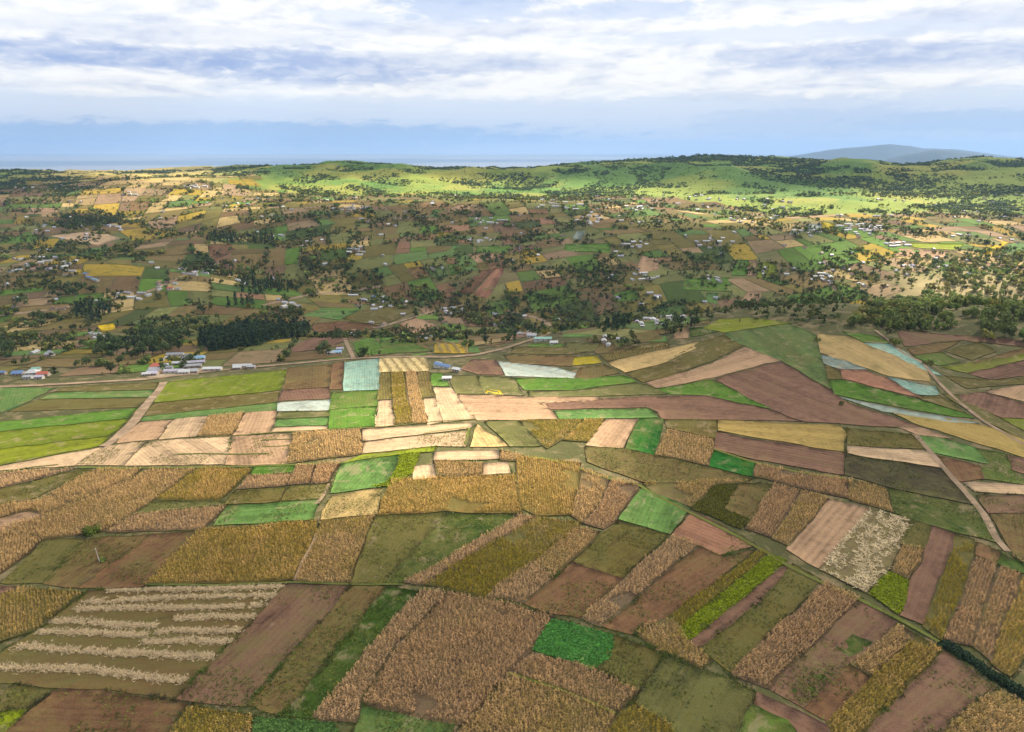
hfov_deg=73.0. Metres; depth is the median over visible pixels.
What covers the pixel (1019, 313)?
shrub
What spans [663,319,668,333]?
tall tree
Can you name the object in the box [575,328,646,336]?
hedged plot
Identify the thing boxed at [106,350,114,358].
broadleaf tree
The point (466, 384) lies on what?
crop field
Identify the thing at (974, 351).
crop field
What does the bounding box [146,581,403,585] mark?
grassy path
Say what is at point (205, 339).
plantation tree
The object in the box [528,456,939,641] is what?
grassy path
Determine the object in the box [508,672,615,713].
grassy path
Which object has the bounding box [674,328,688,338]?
ploughed field
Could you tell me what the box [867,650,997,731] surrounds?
ploughed field
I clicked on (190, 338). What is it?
hedged plot
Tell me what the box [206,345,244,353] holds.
hedged plot
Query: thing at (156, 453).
stubble field
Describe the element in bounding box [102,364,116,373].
broadleaf tree
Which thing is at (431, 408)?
ploughed field
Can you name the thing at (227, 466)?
grassy path
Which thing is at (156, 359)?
hedged plot
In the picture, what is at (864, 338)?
crop field
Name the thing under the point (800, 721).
ploughed field
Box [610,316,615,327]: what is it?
plantation tree
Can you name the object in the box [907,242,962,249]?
crop field
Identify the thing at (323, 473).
maize field
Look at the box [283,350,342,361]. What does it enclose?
hedged plot
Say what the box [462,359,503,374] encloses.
ploughed field
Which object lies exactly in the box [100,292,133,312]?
hedged plot
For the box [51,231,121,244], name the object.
ploughed field
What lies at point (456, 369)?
house
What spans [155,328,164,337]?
broadleaf tree
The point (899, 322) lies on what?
shrub
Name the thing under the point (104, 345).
broadleaf tree
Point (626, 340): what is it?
broadleaf tree
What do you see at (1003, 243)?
flower field
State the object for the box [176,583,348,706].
ploughed field
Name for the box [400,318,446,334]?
ploughed field
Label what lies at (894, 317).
shrub
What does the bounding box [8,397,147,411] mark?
ploughed field
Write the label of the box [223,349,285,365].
hedged plot
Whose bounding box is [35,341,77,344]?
hedged plot
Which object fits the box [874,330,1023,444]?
farm track
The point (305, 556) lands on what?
footpath
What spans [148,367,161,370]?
farmhouse
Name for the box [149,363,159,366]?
hipped house
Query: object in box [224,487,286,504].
crop field
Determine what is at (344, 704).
maize field
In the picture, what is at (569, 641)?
vegetable field
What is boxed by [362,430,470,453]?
stubble field
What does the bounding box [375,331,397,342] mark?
crop field
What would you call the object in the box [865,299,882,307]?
shrub
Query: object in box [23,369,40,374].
hipped house
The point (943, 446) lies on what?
crop field
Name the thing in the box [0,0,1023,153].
sky
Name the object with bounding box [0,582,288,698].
strip field
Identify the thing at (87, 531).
broadleaf tree
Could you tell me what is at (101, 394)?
crop field
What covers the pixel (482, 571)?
maize field
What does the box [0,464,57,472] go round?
grassy path
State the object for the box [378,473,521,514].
maize field
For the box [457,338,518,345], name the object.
hedged plot
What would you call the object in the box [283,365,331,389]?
ploughed field
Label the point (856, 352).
stubble field
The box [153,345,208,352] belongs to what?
hedged plot
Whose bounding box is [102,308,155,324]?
hedged plot
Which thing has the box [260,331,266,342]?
plantation tree
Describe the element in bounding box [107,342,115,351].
broadleaf tree
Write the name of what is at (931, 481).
ploughed field
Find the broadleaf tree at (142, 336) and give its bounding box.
[135,334,145,341]
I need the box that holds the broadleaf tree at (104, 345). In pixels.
[94,340,107,356]
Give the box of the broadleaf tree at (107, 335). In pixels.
[104,330,111,338]
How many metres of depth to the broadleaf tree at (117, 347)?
666.20 m
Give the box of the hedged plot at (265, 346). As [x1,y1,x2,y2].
[242,342,293,350]
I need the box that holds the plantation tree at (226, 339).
[221,334,230,349]
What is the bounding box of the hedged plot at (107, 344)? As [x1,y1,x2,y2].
[80,341,140,347]
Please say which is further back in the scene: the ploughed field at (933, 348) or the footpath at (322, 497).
the ploughed field at (933, 348)
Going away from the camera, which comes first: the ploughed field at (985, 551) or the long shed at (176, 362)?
the ploughed field at (985, 551)
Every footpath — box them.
[293,531,318,579]
[314,483,329,503]
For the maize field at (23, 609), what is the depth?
235.06 m
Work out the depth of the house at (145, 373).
561.07 m
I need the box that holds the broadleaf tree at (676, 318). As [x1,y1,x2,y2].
[671,314,680,323]
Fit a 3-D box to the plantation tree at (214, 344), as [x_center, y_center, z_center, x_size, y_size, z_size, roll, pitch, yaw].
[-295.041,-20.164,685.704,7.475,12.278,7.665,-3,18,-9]
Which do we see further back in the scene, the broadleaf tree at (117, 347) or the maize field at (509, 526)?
the broadleaf tree at (117, 347)
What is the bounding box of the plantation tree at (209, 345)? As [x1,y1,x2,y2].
[207,339,213,350]
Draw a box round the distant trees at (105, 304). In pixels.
[0,170,1023,404]
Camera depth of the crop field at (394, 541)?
271.74 m
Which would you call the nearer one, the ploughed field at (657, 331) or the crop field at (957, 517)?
the crop field at (957, 517)
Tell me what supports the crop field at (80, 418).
on the ground at (272, 178)
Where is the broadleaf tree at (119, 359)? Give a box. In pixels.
[115,355,123,363]
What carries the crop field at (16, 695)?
on the ground at (272, 178)
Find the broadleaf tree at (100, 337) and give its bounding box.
[95,332,109,342]
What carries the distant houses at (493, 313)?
on the ground at (272, 178)
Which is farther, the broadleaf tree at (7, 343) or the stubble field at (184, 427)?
the broadleaf tree at (7, 343)
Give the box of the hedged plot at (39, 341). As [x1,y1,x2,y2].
[13,337,61,344]
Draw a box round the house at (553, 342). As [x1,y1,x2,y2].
[550,340,557,344]
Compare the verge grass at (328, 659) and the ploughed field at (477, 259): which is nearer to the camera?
the verge grass at (328, 659)
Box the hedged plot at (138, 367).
[117,363,180,372]
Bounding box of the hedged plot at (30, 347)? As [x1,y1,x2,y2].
[14,343,74,350]
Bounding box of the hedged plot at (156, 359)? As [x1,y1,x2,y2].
[147,351,207,363]
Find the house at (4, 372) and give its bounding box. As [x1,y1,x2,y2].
[0,370,7,374]
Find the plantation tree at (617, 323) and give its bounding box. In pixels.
[614,318,619,329]
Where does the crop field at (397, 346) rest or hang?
on the ground at (272, 178)
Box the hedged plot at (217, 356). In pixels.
[205,352,235,359]
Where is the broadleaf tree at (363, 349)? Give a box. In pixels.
[358,347,368,353]
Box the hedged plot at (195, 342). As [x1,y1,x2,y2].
[183,340,197,344]
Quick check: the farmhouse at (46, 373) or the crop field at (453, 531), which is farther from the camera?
the farmhouse at (46, 373)
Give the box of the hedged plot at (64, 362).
[25,358,95,366]
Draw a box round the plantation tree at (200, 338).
[198,335,206,346]
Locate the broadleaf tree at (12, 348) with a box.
[0,343,13,351]
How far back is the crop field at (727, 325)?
546.37 m
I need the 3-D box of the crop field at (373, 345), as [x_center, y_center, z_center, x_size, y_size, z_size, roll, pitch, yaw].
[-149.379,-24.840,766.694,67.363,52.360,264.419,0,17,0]
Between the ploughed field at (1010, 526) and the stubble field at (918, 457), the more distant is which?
the stubble field at (918, 457)
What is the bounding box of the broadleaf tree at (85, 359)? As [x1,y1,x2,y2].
[80,356,91,366]
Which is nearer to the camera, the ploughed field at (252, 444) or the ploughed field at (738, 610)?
the ploughed field at (738, 610)
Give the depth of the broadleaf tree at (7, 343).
665.64 m
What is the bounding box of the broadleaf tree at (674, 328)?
[672,325,676,336]
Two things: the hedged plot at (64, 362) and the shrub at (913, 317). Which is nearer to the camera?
the shrub at (913, 317)
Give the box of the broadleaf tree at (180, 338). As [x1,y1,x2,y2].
[170,335,183,339]
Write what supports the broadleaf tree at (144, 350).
on the ground at (272, 178)
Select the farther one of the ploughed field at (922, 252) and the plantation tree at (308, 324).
the ploughed field at (922, 252)
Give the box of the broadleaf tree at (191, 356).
[184,354,194,360]
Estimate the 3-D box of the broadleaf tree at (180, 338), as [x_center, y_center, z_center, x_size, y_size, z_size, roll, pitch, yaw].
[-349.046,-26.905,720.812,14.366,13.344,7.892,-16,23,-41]
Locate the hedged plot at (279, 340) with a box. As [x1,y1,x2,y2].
[264,339,291,342]
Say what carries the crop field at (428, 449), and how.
on the ground at (272, 178)
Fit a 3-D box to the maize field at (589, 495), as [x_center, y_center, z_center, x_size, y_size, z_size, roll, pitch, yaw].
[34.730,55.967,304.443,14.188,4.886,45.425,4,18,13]
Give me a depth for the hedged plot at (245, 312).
960.06 m
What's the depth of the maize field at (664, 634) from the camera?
218.70 m
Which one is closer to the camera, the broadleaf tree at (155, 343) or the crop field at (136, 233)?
the broadleaf tree at (155, 343)
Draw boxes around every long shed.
[163,368,182,373]
[165,352,184,355]
[171,361,190,364]
[182,363,201,367]
[190,360,205,363]
[202,366,222,370]
[232,363,251,367]
[433,362,452,368]
[534,337,551,341]
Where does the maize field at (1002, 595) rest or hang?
on the ground at (272, 178)
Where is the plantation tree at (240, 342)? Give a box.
[238,335,243,346]
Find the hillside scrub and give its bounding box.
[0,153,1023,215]
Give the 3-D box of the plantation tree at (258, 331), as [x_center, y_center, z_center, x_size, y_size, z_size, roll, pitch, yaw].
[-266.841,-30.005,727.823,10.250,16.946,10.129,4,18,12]
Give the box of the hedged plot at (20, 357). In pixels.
[0,354,55,359]
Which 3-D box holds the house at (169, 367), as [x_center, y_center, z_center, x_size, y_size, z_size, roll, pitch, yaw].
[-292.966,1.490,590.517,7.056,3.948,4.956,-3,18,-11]
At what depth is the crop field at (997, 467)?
329.89 m
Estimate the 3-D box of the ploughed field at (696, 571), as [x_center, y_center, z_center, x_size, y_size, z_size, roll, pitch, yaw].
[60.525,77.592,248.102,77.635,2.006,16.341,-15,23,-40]
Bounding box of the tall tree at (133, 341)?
[131,335,137,347]
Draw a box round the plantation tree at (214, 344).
[212,340,218,350]
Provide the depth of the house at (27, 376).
551.78 m
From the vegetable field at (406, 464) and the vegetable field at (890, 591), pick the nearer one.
the vegetable field at (890, 591)
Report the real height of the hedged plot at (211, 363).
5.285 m
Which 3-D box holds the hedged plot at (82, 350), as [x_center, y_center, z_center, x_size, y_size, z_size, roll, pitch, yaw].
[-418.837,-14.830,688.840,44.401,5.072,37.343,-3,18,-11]
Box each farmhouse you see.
[10,370,25,375]
[29,349,39,353]
[35,371,50,376]
[43,352,55,355]
[146,370,159,375]
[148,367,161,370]
[178,369,189,373]
[189,368,198,372]
[332,350,341,353]
[527,333,536,337]
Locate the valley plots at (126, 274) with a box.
[0,170,1023,372]
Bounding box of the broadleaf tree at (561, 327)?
[556,323,566,330]
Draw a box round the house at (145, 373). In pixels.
[141,372,150,376]
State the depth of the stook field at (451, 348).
629.07 m
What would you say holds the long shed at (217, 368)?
on the ground at (272, 178)
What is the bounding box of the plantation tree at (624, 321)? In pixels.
[621,317,626,328]
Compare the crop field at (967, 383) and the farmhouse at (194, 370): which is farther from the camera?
the farmhouse at (194, 370)
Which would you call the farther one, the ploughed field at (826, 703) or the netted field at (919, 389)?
the netted field at (919, 389)
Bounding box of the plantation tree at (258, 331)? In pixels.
[255,329,262,344]
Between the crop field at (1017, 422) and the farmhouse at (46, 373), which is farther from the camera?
the farmhouse at (46, 373)
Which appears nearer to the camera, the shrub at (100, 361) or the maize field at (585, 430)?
the maize field at (585, 430)
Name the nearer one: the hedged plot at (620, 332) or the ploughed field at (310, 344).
the hedged plot at (620, 332)
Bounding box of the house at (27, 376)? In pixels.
[22,375,33,378]
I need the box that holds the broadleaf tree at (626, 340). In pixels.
[620,337,629,345]
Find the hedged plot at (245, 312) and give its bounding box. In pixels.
[222,308,269,325]
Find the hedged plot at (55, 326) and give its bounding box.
[22,319,114,330]
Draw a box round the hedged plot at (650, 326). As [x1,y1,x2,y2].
[609,323,673,329]
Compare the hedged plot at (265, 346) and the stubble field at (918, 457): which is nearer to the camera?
the stubble field at (918, 457)
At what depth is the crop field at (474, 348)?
611.03 m
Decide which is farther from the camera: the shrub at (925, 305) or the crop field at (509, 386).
the shrub at (925, 305)
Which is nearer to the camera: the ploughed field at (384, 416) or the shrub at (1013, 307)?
the ploughed field at (384, 416)
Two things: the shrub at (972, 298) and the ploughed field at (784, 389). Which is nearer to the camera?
the ploughed field at (784, 389)
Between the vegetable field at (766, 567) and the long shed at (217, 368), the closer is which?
the vegetable field at (766, 567)
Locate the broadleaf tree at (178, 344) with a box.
[171,339,184,347]
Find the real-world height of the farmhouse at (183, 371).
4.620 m
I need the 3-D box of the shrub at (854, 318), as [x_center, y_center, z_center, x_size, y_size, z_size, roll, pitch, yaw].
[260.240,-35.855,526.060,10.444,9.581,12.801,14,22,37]
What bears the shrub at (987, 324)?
on the ground at (272, 178)
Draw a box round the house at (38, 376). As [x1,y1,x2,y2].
[33,375,44,378]
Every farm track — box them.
[0,262,219,315]
[100,382,166,445]
[262,285,379,305]
[343,304,464,358]
[825,263,836,290]
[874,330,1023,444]
[913,434,1010,550]
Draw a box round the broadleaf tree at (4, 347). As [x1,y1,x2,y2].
[0,343,12,356]
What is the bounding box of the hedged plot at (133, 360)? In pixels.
[83,353,159,365]
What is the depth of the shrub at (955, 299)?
625.18 m
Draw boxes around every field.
[0,387,55,413]
[0,408,137,431]
[0,418,128,448]
[0,436,109,464]
[0,447,102,470]
[0,465,141,517]
[0,466,78,488]
[0,469,94,504]
[0,511,42,531]
[0,527,44,573]
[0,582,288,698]
[0,585,19,593]
[0,585,84,642]
[0,682,55,709]
[0,706,28,731]
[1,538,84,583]
[2,467,195,538]
[5,687,187,731]
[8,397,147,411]
[41,390,153,398]
[43,534,151,587]
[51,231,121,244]
[55,382,158,391]
[76,441,147,465]
[78,531,199,588]
[97,323,114,331]
[106,504,225,532]
[116,419,173,443]
[119,227,187,240]
[124,435,230,465]
[136,499,224,513]
[140,403,276,421]
[144,518,317,585]
[146,391,279,415]
[153,370,286,402]
[155,465,251,500]
[158,416,207,439]
[169,704,254,731]
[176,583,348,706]
[196,410,244,436]
[205,244,234,259]
[213,499,319,525]
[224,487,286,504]
[225,434,292,465]
[233,410,276,434]
[237,472,291,489]
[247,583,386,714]
[251,465,294,475]
[252,716,339,731]
[271,426,327,432]
[274,417,328,426]
[275,411,329,418]
[277,399,330,411]
[278,388,329,400]
[281,482,331,501]
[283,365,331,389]
[284,586,418,718]
[287,427,362,463]
[287,462,315,485]
[291,336,353,351]
[294,514,374,583]
[304,309,357,319]
[311,460,340,483]
[312,321,378,336]
[312,587,447,722]
[321,488,382,519]
[329,361,343,389]
[329,390,378,408]
[329,407,378,428]
[330,455,399,493]
[343,358,380,390]
[344,302,414,323]
[346,446,435,461]
[351,511,448,582]
[353,336,385,354]
[354,705,454,731]
[361,591,554,725]
[362,423,473,440]
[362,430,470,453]
[372,451,419,486]
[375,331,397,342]
[375,400,394,426]
[377,372,392,399]
[378,356,429,371]
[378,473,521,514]
[379,340,431,353]
[384,512,517,582]
[388,325,431,350]
[391,370,411,424]
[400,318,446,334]
[403,513,536,584]
[405,370,427,423]
[413,464,435,478]
[417,370,433,397]
[423,397,442,424]
[424,515,581,598]
[430,209,444,217]
[430,372,449,386]
[433,387,475,422]
[433,450,498,460]
[433,459,482,475]
[434,342,467,353]
[443,336,458,343]
[447,204,473,211]
[447,375,483,393]
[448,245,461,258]
[457,394,598,420]
[457,671,616,731]
[460,269,493,293]
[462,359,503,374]
[467,254,501,262]
[468,345,479,352]
[470,424,508,447]
[474,267,503,297]
[476,245,512,252]
[478,375,524,395]
[483,461,510,474]
[484,421,541,446]
[485,389,502,394]
[487,559,554,603]
[497,361,575,377]
[499,449,522,461]
[503,355,574,366]
[511,347,585,354]
[511,652,638,713]
[514,375,636,390]
[515,453,580,515]
[521,418,582,448]
[525,562,623,617]
[527,343,563,347]
[527,383,666,396]
[532,619,614,668]
[535,525,601,577]
[540,395,799,421]
[553,409,657,418]
[561,330,592,336]
[563,417,605,441]
[564,243,609,252]
[564,342,599,351]
[570,468,609,522]
[572,356,601,365]
[573,231,584,240]
[574,364,619,377]
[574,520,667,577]
[581,533,699,627]
[583,477,640,529]
[585,446,752,483]
[586,418,638,447]
[594,343,635,353]
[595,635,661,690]
[599,344,668,361]
[603,546,754,634]
[607,700,673,731]
[608,342,697,372]
[619,486,689,534]
[624,341,669,352]
[626,335,743,381]
[626,418,663,454]
[636,616,712,668]
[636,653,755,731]
[638,256,658,271]
[638,329,660,334]
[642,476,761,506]
[646,347,779,387]
[648,335,667,341]
[654,428,715,465]
[657,379,770,408]
[664,419,716,437]
[669,547,767,626]
[672,512,752,554]
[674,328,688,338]
[677,554,787,640]
[682,277,730,291]
[688,566,787,648]
[689,327,719,336]
[691,483,749,528]
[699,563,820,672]
[703,317,790,332]
[706,293,717,303]
[709,451,754,475]
[714,362,919,426]
[714,432,844,474]
[718,420,846,451]
[724,324,829,388]
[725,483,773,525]
[731,581,859,689]
[732,260,748,275]
[736,704,795,731]
[737,291,765,307]
[745,481,799,537]
[747,260,756,275]
[753,462,848,498]
[754,692,830,731]
[757,262,777,277]
[770,601,897,707]
[771,489,829,545]
[783,663,836,703]
[786,499,869,568]
[804,664,868,720]
[808,224,820,231]
[817,333,930,381]
[819,508,909,593]
[821,222,837,230]
[821,355,867,369]
[824,364,842,379]
[826,635,942,731]
[828,380,973,418]
[837,634,872,656]
[840,369,921,397]
[840,397,978,423]
[841,331,889,343]
[844,454,972,504]
[846,428,924,448]
[847,445,940,467]
[848,478,893,512]
[850,623,916,675]
[865,343,942,375]
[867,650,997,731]
[868,571,909,613]
[888,377,939,395]
[888,488,996,542]
[891,543,923,578]
[893,413,1023,457]
[894,248,949,257]
[897,331,1023,346]
[898,426,951,438]
[900,518,930,548]
[900,525,954,624]
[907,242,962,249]
[907,340,960,355]
[913,352,960,365]
[918,395,964,412]
[919,435,988,463]
[922,534,974,639]
[937,455,984,481]
[942,354,1023,372]
[942,393,1023,438]
[943,556,997,646]
[944,342,996,360]
[944,375,1023,388]
[944,688,1023,731]
[958,392,1023,418]
[962,482,1023,494]
[967,361,1023,378]
[973,348,1023,363]
[973,565,1021,660]
[975,541,1000,562]
[976,448,1023,484]
[978,241,1008,254]
[978,494,1023,513]
[985,385,1023,401]
[989,513,1023,561]
[990,577,1023,676]
[992,243,1023,252]
[998,553,1023,573]
[1001,418,1023,430]
[1006,454,1023,473]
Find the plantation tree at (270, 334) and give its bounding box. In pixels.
[266,327,274,340]
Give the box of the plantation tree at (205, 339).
[202,334,207,346]
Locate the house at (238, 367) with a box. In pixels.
[232,365,241,369]
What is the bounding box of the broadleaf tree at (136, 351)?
[129,347,143,358]
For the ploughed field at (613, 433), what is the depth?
362.72 m
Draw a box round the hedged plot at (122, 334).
[79,333,125,336]
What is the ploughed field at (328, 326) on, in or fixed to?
on the ground at (272, 178)
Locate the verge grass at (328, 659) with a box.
[0,369,1023,731]
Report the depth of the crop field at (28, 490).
319.88 m
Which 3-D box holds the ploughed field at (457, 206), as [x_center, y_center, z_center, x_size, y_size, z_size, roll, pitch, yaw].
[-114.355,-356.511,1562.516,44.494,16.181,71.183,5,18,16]
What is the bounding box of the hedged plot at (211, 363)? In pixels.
[183,359,227,368]
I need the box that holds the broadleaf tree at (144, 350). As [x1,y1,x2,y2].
[139,342,147,355]
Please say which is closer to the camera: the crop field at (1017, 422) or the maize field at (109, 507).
the maize field at (109, 507)
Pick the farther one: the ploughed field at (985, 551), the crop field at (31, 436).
the crop field at (31, 436)
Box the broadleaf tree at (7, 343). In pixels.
[3,339,16,350]
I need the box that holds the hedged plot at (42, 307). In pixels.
[8,304,70,321]
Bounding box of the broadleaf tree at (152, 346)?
[146,342,156,354]
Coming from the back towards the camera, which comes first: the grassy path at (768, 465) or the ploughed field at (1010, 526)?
the grassy path at (768, 465)
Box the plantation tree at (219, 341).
[215,337,222,349]
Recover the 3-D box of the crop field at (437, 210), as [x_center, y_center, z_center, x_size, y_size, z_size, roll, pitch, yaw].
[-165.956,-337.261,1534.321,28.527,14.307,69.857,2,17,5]
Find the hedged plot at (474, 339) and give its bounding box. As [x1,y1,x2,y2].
[437,337,499,342]
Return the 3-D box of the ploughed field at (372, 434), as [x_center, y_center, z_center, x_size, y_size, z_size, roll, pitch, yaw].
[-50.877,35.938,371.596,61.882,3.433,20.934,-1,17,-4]
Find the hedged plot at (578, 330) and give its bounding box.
[552,323,626,333]
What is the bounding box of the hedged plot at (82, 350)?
[61,348,105,353]
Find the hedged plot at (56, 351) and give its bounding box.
[4,349,69,355]
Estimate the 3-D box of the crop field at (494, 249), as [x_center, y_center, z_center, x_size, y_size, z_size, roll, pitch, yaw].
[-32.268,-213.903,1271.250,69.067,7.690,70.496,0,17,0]
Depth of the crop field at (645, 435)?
360.46 m
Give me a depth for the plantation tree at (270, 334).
755.54 m
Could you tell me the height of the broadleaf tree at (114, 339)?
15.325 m
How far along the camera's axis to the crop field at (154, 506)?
301.01 m
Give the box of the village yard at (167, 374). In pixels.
[146,368,201,378]
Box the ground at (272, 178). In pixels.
[0,154,1023,731]
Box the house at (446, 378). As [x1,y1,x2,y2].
[442,376,451,380]
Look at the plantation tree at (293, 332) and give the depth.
831.62 m
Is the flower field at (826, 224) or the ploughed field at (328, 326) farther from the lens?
the flower field at (826, 224)
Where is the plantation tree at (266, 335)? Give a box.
[264,330,269,341]
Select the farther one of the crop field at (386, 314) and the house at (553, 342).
the crop field at (386, 314)
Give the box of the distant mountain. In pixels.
[789,144,1022,160]
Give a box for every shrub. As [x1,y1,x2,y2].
[93,358,108,365]
[136,354,150,364]
[846,313,861,324]
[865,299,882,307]
[865,307,881,315]
[874,316,893,327]
[882,308,894,318]
[882,314,898,322]
[891,318,904,328]
[892,300,907,306]
[892,306,900,311]
[893,311,909,320]
[905,302,914,309]
[906,314,918,322]
[908,296,922,300]
[911,303,923,312]
[912,308,929,317]
[912,317,932,329]
[921,302,938,310]
[923,315,934,322]
[928,302,940,313]
[937,309,949,318]
[941,310,954,319]
[945,315,957,327]
[946,291,957,298]
[950,294,962,303]
[964,305,979,316]
[970,295,979,304]
[978,317,996,330]
[979,307,996,320]
[987,306,999,316]
[990,303,1007,311]
[991,294,1005,304]
[992,309,1010,320]
[995,322,1016,336]
[999,313,1018,325]
[1001,300,1016,307]
[1002,303,1023,315]
[1007,300,1023,308]
[1011,297,1023,303]
[1014,309,1023,318]
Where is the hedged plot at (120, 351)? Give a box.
[109,346,156,354]
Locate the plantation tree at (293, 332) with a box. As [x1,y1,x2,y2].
[290,326,296,337]
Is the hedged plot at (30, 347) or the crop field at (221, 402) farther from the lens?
the hedged plot at (30, 347)
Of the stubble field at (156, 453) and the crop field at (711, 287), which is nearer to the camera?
the stubble field at (156, 453)
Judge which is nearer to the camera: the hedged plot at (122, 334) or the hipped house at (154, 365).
the hipped house at (154, 365)
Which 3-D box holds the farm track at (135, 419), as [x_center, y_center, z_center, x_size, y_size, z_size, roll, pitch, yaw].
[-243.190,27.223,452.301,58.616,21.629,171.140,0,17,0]
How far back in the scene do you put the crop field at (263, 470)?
330.40 m
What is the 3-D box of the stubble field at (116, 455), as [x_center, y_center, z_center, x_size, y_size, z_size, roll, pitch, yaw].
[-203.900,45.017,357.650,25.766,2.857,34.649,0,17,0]
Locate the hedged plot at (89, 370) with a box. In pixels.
[60,365,127,375]
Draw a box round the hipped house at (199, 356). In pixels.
[193,355,204,359]
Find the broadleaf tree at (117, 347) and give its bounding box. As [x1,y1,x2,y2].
[114,340,119,353]
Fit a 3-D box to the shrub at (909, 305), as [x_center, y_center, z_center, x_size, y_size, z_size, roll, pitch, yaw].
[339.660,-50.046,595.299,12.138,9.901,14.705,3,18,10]
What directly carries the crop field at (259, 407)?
on the ground at (272, 178)
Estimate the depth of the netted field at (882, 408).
392.23 m
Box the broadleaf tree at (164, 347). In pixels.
[156,342,169,353]
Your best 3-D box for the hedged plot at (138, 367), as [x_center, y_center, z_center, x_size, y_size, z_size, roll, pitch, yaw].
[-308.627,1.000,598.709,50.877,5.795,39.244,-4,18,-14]
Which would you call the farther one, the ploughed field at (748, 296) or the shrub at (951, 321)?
the ploughed field at (748, 296)
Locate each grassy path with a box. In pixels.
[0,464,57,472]
[78,452,398,468]
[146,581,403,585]
[176,453,268,454]
[206,419,471,436]
[424,427,469,443]
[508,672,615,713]
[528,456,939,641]
[714,449,844,478]
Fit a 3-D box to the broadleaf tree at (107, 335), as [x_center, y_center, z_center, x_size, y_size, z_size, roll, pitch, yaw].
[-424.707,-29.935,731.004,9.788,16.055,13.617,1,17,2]
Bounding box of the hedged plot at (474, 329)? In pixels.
[467,326,499,331]
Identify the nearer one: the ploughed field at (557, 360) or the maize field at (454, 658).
the maize field at (454, 658)
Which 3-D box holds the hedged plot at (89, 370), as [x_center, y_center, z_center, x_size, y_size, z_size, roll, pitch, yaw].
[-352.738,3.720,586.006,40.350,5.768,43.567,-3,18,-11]
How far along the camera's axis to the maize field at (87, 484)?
314.30 m
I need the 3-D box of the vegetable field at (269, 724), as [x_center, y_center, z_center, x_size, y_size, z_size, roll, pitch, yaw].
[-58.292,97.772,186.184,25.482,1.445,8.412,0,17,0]
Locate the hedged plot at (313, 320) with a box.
[276,311,320,324]
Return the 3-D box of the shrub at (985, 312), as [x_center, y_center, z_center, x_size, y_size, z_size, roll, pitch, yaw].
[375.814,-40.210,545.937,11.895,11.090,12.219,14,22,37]
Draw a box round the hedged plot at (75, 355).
[50,353,105,357]
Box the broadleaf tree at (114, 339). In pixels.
[112,336,123,343]
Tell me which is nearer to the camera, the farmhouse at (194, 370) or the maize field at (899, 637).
the maize field at (899, 637)
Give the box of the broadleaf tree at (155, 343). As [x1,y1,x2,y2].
[148,339,158,345]
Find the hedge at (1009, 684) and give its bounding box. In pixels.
[937,639,1023,698]
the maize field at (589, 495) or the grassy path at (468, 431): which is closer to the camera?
the maize field at (589, 495)
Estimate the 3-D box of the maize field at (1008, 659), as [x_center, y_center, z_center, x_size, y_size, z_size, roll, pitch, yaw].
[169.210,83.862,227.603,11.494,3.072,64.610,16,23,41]
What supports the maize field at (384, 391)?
on the ground at (272, 178)
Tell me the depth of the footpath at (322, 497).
306.73 m
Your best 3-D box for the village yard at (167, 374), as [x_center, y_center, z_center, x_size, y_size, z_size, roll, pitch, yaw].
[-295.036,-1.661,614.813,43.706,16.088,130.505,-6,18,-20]
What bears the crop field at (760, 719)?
on the ground at (272, 178)
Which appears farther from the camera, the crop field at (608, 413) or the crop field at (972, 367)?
the crop field at (972, 367)
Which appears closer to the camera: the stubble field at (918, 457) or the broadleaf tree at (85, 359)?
the stubble field at (918, 457)
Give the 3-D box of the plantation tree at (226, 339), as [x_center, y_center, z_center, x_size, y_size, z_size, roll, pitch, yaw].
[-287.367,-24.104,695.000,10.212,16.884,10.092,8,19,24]
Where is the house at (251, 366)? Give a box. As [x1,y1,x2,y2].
[246,365,255,368]
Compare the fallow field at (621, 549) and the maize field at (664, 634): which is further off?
the fallow field at (621, 549)
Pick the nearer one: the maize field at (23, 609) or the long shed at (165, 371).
the maize field at (23, 609)
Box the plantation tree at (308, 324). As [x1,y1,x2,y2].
[306,320,312,330]
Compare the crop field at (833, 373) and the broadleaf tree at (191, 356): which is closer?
the crop field at (833, 373)
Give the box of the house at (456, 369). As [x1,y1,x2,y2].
[452,367,462,371]
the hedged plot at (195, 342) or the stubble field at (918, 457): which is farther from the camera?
the hedged plot at (195, 342)
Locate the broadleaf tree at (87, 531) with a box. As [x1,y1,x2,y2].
[80,523,102,536]
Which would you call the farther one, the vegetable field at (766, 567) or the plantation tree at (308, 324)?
the plantation tree at (308, 324)
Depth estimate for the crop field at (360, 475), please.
323.33 m
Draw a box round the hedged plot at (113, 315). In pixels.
[52,310,133,323]
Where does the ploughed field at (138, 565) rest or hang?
on the ground at (272, 178)
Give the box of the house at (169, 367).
[163,365,172,368]
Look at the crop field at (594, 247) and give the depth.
1270.96 m
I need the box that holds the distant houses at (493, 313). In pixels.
[4,184,1023,331]
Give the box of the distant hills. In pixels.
[881,150,987,163]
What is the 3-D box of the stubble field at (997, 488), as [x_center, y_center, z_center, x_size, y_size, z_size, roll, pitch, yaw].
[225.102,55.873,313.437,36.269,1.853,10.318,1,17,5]
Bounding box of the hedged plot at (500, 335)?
[488,332,536,336]
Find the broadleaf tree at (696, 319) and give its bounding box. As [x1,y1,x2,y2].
[690,315,700,325]
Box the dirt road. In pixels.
[0,310,551,387]
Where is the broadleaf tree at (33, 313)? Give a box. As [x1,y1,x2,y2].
[27,311,35,318]
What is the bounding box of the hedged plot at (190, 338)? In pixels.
[166,337,196,339]

